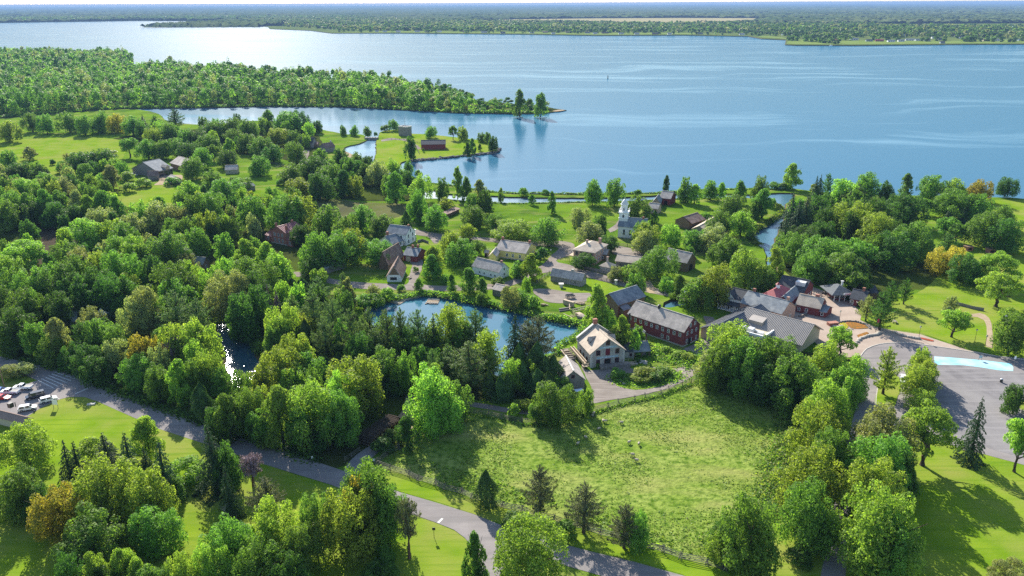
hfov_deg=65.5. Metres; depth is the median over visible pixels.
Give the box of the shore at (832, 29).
[0,16,1023,45]
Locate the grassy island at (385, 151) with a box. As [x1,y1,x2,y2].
[374,130,489,169]
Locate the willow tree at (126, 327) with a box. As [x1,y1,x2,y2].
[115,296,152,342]
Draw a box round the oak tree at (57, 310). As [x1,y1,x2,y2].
[38,290,85,331]
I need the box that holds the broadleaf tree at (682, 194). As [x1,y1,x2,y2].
[677,176,691,202]
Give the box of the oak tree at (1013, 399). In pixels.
[999,383,1023,414]
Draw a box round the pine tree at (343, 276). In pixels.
[335,271,345,293]
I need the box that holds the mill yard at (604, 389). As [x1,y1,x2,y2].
[404,316,714,413]
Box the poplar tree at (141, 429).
[128,415,165,460]
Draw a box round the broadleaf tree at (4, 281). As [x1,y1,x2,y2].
[0,265,29,297]
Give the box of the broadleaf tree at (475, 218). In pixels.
[458,204,486,230]
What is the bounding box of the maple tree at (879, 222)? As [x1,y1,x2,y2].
[852,211,897,243]
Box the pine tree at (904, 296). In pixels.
[898,277,913,303]
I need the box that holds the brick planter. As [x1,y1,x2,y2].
[827,321,838,325]
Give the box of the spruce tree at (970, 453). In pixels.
[950,398,989,470]
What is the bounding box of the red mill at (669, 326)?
[627,300,700,346]
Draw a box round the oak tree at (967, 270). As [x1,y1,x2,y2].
[945,252,989,285]
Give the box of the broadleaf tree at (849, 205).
[838,198,854,221]
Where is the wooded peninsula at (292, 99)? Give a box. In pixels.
[0,60,566,118]
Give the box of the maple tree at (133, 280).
[119,273,141,286]
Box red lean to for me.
[819,305,832,317]
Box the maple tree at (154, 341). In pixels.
[143,335,165,364]
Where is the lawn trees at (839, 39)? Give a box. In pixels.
[338,27,1023,43]
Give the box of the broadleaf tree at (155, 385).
[143,361,175,404]
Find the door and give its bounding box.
[604,358,610,363]
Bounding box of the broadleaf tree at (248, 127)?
[235,118,259,139]
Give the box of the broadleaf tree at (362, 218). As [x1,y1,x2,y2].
[348,204,375,232]
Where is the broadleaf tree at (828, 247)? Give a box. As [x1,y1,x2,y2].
[794,234,850,274]
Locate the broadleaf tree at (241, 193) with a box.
[234,187,246,205]
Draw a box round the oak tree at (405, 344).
[385,325,420,375]
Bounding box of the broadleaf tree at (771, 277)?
[750,264,778,292]
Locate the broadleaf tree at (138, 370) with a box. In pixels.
[114,352,151,393]
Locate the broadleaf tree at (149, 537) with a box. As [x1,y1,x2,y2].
[127,504,188,562]
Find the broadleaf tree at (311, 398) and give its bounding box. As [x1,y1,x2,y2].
[286,375,347,452]
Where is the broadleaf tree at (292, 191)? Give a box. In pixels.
[289,186,303,201]
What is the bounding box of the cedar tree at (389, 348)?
[387,346,399,374]
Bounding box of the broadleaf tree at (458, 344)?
[446,318,472,356]
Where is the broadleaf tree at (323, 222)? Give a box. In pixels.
[308,203,342,243]
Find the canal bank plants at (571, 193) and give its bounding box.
[431,182,795,194]
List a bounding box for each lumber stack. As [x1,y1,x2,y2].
[559,307,568,311]
[563,299,574,306]
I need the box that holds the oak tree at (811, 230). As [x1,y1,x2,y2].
[777,224,829,246]
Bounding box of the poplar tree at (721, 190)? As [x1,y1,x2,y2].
[716,182,726,199]
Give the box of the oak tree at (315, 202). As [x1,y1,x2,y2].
[309,201,318,214]
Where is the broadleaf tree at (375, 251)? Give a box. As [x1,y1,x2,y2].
[353,238,391,265]
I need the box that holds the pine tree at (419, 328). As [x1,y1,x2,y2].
[401,309,431,348]
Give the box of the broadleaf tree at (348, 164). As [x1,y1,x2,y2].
[342,157,355,174]
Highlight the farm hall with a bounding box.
[170,156,189,170]
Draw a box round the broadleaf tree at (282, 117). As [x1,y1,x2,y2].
[272,110,302,132]
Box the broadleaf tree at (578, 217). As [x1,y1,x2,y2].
[569,207,591,227]
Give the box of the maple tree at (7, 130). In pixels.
[0,120,23,142]
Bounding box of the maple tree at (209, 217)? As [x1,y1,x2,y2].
[192,209,215,247]
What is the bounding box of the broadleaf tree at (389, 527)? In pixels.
[369,481,408,552]
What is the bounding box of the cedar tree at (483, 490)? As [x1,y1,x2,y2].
[472,469,498,509]
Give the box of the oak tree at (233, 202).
[226,195,238,211]
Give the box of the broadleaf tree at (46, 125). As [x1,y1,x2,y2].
[36,113,54,133]
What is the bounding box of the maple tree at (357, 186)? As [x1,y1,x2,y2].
[345,174,363,197]
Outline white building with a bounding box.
[472,257,508,278]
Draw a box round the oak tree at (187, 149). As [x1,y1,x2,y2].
[174,140,199,158]
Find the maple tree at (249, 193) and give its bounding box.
[243,190,260,208]
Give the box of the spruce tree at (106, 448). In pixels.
[92,432,121,479]
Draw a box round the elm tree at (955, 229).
[945,223,969,243]
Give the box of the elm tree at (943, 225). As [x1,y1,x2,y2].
[935,216,960,239]
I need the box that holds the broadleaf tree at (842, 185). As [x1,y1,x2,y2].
[830,178,858,204]
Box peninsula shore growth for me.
[0,102,548,117]
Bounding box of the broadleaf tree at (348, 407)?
[315,388,364,449]
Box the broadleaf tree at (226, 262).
[214,255,233,275]
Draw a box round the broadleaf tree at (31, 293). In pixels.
[14,287,47,326]
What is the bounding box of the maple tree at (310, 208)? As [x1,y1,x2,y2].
[285,192,316,229]
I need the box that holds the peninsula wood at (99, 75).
[0,46,549,113]
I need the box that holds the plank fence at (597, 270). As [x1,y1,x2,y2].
[579,264,624,277]
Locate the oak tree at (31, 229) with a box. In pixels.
[18,218,40,240]
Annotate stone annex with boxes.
[624,342,633,357]
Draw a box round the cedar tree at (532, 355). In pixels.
[525,348,539,372]
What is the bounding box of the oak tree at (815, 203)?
[805,192,832,223]
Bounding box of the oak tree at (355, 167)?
[351,160,362,175]
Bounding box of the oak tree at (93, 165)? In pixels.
[88,160,100,175]
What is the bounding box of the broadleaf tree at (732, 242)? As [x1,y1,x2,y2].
[714,233,747,265]
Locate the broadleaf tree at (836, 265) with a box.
[813,246,863,285]
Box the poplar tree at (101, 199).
[91,190,113,211]
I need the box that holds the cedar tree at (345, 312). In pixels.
[337,304,348,321]
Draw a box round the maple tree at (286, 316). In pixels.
[263,302,300,350]
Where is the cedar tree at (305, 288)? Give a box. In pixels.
[296,280,309,299]
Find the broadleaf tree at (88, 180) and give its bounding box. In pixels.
[83,173,97,186]
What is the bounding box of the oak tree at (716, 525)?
[706,513,747,562]
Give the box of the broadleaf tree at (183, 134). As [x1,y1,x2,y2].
[175,128,193,142]
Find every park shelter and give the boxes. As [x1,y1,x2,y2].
[963,245,974,250]
[985,247,994,253]
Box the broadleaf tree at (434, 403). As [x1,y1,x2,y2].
[402,361,465,441]
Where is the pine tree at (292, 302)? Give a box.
[283,294,309,330]
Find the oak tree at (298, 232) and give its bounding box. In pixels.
[289,223,309,245]
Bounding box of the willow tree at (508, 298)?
[500,285,520,311]
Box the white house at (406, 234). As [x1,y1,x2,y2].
[385,224,415,245]
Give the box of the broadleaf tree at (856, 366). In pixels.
[825,352,871,402]
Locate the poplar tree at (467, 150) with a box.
[462,141,471,157]
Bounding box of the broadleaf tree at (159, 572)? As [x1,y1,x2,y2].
[131,563,174,575]
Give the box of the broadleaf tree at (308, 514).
[298,490,336,559]
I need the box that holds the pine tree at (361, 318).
[355,316,367,343]
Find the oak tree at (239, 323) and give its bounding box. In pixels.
[224,293,260,343]
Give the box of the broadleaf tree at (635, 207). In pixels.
[627,194,652,219]
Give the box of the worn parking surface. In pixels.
[934,364,1023,457]
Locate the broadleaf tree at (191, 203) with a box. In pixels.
[180,193,205,219]
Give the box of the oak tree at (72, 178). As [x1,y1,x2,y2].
[63,173,78,187]
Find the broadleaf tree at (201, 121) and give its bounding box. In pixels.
[197,116,206,129]
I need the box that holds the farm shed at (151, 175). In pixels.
[147,170,159,179]
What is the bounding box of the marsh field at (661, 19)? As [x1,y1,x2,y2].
[509,18,755,22]
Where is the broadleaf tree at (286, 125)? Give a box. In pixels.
[281,120,293,132]
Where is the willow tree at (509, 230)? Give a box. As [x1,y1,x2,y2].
[490,218,531,240]
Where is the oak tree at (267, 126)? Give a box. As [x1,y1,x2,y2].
[262,121,273,136]
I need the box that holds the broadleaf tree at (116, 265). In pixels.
[99,249,148,286]
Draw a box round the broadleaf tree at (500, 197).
[498,192,503,201]
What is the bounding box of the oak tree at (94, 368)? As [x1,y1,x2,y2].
[78,354,112,387]
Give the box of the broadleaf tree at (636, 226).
[630,220,652,239]
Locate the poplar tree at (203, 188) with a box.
[200,184,207,197]
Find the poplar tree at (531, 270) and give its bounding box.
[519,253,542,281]
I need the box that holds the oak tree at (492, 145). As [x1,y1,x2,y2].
[488,135,497,151]
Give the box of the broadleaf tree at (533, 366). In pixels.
[527,359,538,389]
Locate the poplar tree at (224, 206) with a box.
[217,194,227,212]
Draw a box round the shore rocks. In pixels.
[409,148,501,161]
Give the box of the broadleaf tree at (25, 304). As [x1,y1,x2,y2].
[0,287,49,329]
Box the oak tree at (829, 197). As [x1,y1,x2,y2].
[820,191,835,209]
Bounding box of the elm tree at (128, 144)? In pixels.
[118,137,138,156]
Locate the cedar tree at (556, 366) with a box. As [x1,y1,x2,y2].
[547,354,564,381]
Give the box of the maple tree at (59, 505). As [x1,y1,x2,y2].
[24,481,90,546]
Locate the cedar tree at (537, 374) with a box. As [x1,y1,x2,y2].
[523,368,543,398]
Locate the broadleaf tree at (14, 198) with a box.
[0,189,27,225]
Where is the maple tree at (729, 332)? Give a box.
[694,318,755,382]
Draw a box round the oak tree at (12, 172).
[0,167,25,178]
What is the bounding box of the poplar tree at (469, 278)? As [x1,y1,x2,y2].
[458,267,479,294]
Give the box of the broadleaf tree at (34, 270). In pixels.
[8,265,54,298]
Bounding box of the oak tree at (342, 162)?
[338,156,353,169]
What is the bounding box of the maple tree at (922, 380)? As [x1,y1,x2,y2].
[897,364,942,397]
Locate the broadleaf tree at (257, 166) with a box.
[247,154,271,176]
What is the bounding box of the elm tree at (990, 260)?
[974,250,1023,277]
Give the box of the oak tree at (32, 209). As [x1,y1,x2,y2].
[19,200,46,225]
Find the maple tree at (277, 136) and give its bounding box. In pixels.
[267,128,288,146]
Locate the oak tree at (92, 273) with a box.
[81,265,117,310]
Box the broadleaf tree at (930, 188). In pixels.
[915,174,948,199]
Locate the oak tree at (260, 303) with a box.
[239,283,274,335]
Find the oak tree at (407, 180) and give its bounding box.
[401,170,413,188]
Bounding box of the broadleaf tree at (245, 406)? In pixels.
[231,386,269,439]
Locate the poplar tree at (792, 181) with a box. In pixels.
[783,163,803,190]
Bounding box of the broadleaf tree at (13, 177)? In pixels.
[8,174,19,183]
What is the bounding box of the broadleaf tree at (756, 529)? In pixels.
[717,491,784,575]
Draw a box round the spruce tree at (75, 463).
[66,441,94,486]
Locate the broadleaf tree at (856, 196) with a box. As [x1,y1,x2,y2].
[847,188,863,204]
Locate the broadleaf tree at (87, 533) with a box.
[48,500,135,574]
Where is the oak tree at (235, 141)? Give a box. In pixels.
[233,136,241,148]
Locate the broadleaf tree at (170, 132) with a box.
[157,122,181,140]
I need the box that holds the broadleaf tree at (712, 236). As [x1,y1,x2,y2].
[692,223,728,251]
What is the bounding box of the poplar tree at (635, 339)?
[627,329,641,355]
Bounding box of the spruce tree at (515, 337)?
[499,312,526,371]
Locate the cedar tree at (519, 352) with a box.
[512,341,525,364]
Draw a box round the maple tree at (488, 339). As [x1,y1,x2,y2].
[470,328,507,375]
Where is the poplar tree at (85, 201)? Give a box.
[76,194,97,215]
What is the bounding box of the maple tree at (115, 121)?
[105,113,126,133]
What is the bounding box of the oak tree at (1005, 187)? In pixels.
[995,176,1020,197]
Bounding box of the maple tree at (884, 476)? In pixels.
[839,455,908,536]
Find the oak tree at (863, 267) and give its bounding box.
[832,255,871,286]
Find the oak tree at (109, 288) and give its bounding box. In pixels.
[84,271,133,318]
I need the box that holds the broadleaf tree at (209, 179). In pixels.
[201,169,222,191]
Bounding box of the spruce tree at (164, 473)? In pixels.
[148,439,188,506]
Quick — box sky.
[0,0,1023,6]
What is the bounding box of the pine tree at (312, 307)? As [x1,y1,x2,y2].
[298,290,329,336]
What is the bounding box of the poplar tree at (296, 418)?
[283,403,312,447]
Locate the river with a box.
[0,3,1023,198]
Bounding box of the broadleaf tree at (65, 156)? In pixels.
[62,152,74,163]
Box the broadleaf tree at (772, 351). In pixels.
[741,334,796,397]
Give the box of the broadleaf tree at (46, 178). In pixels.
[40,174,55,190]
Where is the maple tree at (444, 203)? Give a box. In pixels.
[438,197,453,211]
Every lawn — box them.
[0,397,472,575]
[333,31,1023,43]
[375,467,730,575]
[537,276,623,295]
[739,431,1023,575]
[849,200,1023,355]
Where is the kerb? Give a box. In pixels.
[860,342,1023,359]
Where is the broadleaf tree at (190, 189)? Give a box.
[175,179,199,199]
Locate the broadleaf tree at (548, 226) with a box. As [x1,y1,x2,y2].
[529,217,567,245]
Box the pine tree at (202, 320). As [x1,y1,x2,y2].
[184,296,213,334]
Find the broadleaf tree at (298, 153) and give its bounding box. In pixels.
[280,140,307,162]
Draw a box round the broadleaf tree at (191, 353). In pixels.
[183,338,206,366]
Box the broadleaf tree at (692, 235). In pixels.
[680,229,706,249]
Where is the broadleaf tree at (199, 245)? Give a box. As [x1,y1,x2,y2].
[184,226,211,256]
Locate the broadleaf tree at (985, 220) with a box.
[956,211,1006,246]
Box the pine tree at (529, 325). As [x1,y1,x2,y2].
[518,318,536,357]
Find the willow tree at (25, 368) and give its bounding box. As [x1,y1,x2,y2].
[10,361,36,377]
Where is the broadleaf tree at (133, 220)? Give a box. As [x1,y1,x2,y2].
[118,212,150,237]
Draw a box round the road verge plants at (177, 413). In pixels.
[16,355,329,466]
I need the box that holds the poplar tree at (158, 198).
[154,195,169,208]
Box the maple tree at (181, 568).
[162,550,204,575]
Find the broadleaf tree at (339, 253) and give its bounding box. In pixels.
[317,229,360,269]
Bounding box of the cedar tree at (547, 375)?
[539,371,556,398]
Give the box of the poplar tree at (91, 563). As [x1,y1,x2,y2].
[75,551,110,575]
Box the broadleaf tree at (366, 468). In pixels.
[336,455,399,547]
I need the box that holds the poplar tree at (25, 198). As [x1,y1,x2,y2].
[17,192,35,223]
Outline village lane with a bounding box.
[294,230,683,297]
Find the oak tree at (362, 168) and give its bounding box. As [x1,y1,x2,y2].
[355,163,371,184]
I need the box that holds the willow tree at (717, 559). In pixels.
[702,529,735,565]
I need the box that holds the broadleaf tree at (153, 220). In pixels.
[142,200,174,234]
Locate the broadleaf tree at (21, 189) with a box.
[16,179,28,195]
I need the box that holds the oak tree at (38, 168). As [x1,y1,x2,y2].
[32,164,50,178]
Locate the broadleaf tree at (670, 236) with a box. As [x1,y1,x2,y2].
[658,223,681,248]
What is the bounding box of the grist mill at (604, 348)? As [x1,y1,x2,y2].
[576,318,635,369]
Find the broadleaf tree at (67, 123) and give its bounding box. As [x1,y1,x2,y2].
[53,111,80,132]
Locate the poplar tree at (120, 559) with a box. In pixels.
[109,547,136,575]
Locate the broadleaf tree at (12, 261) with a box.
[0,254,29,278]
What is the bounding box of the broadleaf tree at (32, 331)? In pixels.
[17,321,47,357]
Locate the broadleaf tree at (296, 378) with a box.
[277,366,304,404]
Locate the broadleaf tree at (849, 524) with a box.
[824,478,927,575]
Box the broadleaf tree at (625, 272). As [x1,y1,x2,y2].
[618,264,641,282]
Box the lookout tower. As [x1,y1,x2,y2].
[917,19,922,25]
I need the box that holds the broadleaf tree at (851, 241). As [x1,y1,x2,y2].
[842,237,860,248]
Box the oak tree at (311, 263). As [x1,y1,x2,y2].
[298,255,324,280]
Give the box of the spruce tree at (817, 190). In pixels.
[809,176,820,200]
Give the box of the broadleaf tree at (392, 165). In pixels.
[385,158,404,179]
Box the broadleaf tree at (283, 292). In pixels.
[273,279,289,309]
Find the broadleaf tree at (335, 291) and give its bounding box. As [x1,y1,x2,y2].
[333,285,349,308]
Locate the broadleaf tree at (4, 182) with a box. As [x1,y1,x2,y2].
[0,176,10,193]
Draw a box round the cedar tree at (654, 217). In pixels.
[651,210,658,223]
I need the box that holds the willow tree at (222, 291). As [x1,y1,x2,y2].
[201,268,249,320]
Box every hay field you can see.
[0,138,125,174]
[117,185,175,206]
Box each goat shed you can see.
[445,209,456,215]
[450,207,460,212]
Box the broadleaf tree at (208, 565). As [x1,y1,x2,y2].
[191,541,236,575]
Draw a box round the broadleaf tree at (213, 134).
[210,130,219,146]
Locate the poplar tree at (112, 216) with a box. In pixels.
[103,211,120,224]
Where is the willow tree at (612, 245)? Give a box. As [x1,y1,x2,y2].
[597,235,619,252]
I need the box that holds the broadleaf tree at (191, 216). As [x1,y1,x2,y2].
[185,214,200,224]
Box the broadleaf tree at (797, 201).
[788,197,804,220]
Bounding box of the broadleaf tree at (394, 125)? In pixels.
[388,119,399,129]
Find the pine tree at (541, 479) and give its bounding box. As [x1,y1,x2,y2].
[520,464,557,513]
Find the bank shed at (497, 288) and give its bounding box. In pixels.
[492,283,509,296]
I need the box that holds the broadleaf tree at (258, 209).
[235,194,267,230]
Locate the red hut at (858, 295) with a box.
[849,287,870,307]
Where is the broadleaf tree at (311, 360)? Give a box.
[288,350,329,387]
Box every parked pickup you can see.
[0,387,20,394]
[12,383,33,390]
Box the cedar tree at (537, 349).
[528,341,544,368]
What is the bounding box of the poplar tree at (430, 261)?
[421,254,442,278]
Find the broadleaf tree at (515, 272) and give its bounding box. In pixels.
[510,260,525,278]
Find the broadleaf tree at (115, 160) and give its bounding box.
[111,158,120,169]
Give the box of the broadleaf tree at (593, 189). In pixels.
[584,178,603,205]
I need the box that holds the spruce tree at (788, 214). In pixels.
[776,193,798,230]
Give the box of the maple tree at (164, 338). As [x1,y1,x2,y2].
[155,322,184,364]
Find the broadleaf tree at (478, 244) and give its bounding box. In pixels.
[470,240,487,256]
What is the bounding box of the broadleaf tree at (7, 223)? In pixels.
[0,198,21,233]
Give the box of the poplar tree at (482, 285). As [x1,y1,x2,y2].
[475,277,487,295]
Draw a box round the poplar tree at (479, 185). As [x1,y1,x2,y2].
[471,179,486,201]
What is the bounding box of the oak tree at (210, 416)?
[203,405,235,445]
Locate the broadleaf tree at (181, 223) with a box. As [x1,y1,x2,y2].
[172,216,200,243]
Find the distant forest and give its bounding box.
[0,3,1023,26]
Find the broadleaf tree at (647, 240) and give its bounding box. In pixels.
[631,230,658,253]
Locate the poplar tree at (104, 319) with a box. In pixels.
[96,317,111,331]
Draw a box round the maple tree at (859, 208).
[829,200,872,239]
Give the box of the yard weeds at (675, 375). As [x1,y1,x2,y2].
[605,367,688,388]
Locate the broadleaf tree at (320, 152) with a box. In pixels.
[313,148,328,166]
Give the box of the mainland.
[0,109,1023,575]
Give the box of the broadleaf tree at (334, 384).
[320,369,360,401]
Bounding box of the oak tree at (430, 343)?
[424,324,447,368]
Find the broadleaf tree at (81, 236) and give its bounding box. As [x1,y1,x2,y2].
[59,217,103,251]
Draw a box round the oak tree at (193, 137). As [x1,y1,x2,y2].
[187,130,206,145]
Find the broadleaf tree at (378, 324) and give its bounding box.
[374,315,392,342]
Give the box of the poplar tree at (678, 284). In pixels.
[668,274,686,300]
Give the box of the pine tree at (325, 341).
[307,316,340,364]
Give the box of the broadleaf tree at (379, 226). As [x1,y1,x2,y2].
[369,213,395,237]
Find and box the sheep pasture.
[378,382,794,567]
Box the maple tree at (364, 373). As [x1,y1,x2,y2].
[325,353,386,418]
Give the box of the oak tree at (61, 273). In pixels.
[31,262,78,307]
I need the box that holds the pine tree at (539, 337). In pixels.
[518,314,559,358]
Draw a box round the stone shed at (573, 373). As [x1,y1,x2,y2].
[558,355,585,390]
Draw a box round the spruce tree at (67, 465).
[57,440,78,494]
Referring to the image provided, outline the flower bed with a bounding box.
[846,322,867,328]
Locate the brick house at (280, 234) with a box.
[271,220,302,245]
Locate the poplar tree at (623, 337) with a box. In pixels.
[611,314,631,346]
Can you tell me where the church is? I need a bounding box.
[617,199,647,238]
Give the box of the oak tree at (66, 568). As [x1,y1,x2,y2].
[53,550,86,575]
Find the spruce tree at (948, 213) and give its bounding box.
[944,209,952,219]
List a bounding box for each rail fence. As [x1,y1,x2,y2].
[344,446,359,459]
[374,458,726,571]
[377,431,419,464]
[470,378,690,423]
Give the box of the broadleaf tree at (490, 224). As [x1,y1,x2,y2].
[484,214,502,230]
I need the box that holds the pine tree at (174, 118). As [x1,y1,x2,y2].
[165,109,184,125]
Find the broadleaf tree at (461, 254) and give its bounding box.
[444,237,478,266]
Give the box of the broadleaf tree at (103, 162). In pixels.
[98,158,115,171]
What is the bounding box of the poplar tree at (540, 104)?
[534,92,547,116]
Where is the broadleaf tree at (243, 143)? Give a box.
[236,133,254,152]
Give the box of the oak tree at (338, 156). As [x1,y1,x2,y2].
[332,148,348,164]
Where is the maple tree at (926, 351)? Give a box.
[911,346,932,365]
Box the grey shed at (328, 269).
[321,258,344,273]
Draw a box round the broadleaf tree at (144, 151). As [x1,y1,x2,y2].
[133,138,156,158]
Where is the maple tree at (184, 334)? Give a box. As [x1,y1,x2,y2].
[171,314,210,363]
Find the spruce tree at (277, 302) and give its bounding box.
[273,290,281,317]
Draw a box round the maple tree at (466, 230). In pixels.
[458,223,477,240]
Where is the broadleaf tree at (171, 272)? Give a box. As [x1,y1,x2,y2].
[145,259,202,303]
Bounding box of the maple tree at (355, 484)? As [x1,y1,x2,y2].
[340,475,373,544]
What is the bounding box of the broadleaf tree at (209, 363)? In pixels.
[192,348,226,391]
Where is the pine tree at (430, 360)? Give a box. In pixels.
[421,348,443,372]
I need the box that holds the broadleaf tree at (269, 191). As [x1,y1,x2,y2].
[264,186,280,198]
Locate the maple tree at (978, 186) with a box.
[966,179,994,200]
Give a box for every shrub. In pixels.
[49,159,55,164]
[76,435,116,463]
[120,182,137,192]
[121,171,135,180]
[134,177,152,186]
[163,177,180,185]
[166,454,207,486]
[307,422,353,453]
[354,293,371,307]
[367,293,384,307]
[370,436,394,453]
[380,124,389,131]
[380,287,396,300]
[382,428,401,442]
[397,284,405,291]
[414,169,422,175]
[476,292,487,306]
[490,276,504,284]
[500,509,531,528]
[507,403,519,416]
[512,398,531,410]
[516,290,533,307]
[518,187,527,194]
[522,295,540,308]
[526,98,533,104]
[534,247,548,259]
[541,189,549,194]
[556,518,577,540]
[610,367,625,378]
[629,365,661,381]
[630,372,650,382]
[632,357,640,362]
[634,189,641,195]
[645,371,663,379]
[654,365,672,375]
[660,346,672,352]
[670,350,688,359]
[681,352,695,359]
[769,181,781,188]
[779,183,786,189]
[786,547,813,570]
[941,306,953,310]
[996,306,1020,320]
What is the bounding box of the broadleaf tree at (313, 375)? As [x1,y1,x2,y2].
[304,363,322,394]
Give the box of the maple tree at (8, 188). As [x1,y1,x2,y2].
[3,186,19,199]
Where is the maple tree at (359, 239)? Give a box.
[340,228,369,263]
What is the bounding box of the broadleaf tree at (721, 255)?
[705,241,732,269]
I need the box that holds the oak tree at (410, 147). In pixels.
[403,135,416,159]
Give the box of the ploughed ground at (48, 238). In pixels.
[30,225,76,263]
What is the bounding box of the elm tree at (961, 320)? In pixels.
[936,308,974,336]
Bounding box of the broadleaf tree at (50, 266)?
[41,261,58,276]
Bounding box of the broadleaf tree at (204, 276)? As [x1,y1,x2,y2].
[197,265,225,304]
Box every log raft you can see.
[390,299,405,304]
[425,299,439,304]
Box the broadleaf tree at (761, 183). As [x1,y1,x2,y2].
[750,174,769,202]
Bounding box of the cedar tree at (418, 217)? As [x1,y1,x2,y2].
[415,207,425,225]
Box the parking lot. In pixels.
[851,343,1023,464]
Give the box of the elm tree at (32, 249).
[0,239,47,273]
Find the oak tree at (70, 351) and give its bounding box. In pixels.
[56,340,81,373]
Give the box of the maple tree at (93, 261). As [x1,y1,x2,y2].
[85,250,108,276]
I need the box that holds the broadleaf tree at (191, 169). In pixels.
[178,156,206,180]
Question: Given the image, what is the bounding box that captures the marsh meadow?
[303,197,407,220]
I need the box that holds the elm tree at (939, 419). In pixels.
[894,398,964,466]
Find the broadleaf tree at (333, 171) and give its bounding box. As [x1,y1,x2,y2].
[320,163,340,189]
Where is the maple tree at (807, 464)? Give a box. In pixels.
[768,439,849,512]
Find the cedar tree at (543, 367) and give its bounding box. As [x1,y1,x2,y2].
[536,355,555,382]
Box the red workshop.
[403,245,425,261]
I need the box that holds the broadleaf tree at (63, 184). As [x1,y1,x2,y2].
[49,175,76,195]
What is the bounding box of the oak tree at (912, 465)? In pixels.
[894,448,921,504]
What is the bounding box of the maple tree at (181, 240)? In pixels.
[174,232,187,256]
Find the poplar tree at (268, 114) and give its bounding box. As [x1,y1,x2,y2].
[262,109,274,124]
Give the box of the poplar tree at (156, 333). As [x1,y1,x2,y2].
[152,321,168,347]
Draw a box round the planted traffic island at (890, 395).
[875,373,900,406]
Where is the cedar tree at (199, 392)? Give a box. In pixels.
[189,382,216,423]
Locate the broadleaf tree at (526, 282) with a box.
[521,276,532,294]
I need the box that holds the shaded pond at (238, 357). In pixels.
[216,323,257,380]
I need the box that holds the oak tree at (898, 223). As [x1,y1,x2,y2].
[890,219,906,232]
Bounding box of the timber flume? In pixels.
[560,346,588,367]
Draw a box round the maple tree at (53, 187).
[44,180,62,195]
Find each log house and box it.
[192,256,209,270]
[550,268,586,286]
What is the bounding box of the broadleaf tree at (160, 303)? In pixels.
[150,295,170,335]
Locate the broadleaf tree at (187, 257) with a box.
[174,252,200,270]
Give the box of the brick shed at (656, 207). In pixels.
[649,202,661,213]
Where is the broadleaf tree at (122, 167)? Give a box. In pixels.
[114,161,129,176]
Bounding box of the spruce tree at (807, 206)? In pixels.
[793,195,814,230]
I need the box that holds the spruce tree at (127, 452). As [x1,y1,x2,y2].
[114,433,147,493]
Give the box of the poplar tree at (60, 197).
[48,190,69,209]
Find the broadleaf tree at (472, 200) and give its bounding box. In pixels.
[464,193,479,213]
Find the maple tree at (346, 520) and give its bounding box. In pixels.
[309,485,383,568]
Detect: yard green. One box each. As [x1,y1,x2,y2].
[611,372,677,389]
[631,356,688,367]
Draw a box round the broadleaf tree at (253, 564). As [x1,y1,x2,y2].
[230,530,286,575]
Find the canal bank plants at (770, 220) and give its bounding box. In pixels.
[746,202,785,245]
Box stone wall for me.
[958,302,983,310]
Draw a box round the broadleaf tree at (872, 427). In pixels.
[847,401,921,468]
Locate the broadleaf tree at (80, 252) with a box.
[60,245,95,266]
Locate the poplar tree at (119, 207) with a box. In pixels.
[107,195,127,217]
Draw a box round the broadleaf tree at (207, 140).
[194,133,221,153]
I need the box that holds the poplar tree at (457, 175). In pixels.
[451,166,462,199]
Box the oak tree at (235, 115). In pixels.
[232,113,240,122]
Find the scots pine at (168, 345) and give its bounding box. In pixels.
[161,332,183,359]
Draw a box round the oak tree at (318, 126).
[313,120,322,133]
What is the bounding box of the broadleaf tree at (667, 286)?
[658,276,674,292]
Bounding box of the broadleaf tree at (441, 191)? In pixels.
[435,176,449,200]
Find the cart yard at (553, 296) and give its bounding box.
[533,288,590,303]
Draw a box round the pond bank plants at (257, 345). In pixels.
[209,317,265,356]
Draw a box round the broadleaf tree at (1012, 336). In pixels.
[989,310,1023,355]
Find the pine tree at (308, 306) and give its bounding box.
[302,295,320,321]
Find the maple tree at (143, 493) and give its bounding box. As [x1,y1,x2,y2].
[107,463,180,531]
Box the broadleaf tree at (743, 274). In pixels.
[723,244,766,293]
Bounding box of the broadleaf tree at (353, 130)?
[349,125,359,135]
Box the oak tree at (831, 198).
[824,197,834,208]
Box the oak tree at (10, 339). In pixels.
[0,306,38,359]
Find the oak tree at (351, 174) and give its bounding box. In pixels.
[346,171,360,188]
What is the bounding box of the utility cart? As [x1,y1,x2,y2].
[574,388,583,396]
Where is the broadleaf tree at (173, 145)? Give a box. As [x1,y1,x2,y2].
[160,137,185,157]
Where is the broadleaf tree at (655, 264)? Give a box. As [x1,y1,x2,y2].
[632,245,680,280]
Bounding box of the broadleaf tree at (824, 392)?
[799,377,852,442]
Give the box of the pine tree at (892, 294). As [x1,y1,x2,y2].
[880,280,902,305]
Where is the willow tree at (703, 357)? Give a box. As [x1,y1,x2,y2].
[692,350,728,384]
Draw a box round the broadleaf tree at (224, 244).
[212,231,236,259]
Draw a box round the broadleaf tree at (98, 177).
[96,173,102,182]
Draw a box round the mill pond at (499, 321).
[366,296,579,375]
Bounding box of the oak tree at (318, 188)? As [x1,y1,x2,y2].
[307,172,336,200]
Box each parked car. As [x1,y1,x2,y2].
[0,394,11,400]
[17,403,36,411]
[25,389,44,400]
[39,395,57,403]
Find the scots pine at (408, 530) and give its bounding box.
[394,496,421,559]
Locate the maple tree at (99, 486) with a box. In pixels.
[62,451,146,532]
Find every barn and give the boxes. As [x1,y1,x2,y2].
[131,159,172,176]
[299,137,316,147]
[378,242,403,269]
[421,139,445,149]
[652,194,662,204]
[660,190,676,204]
[664,248,696,271]
[675,212,705,228]

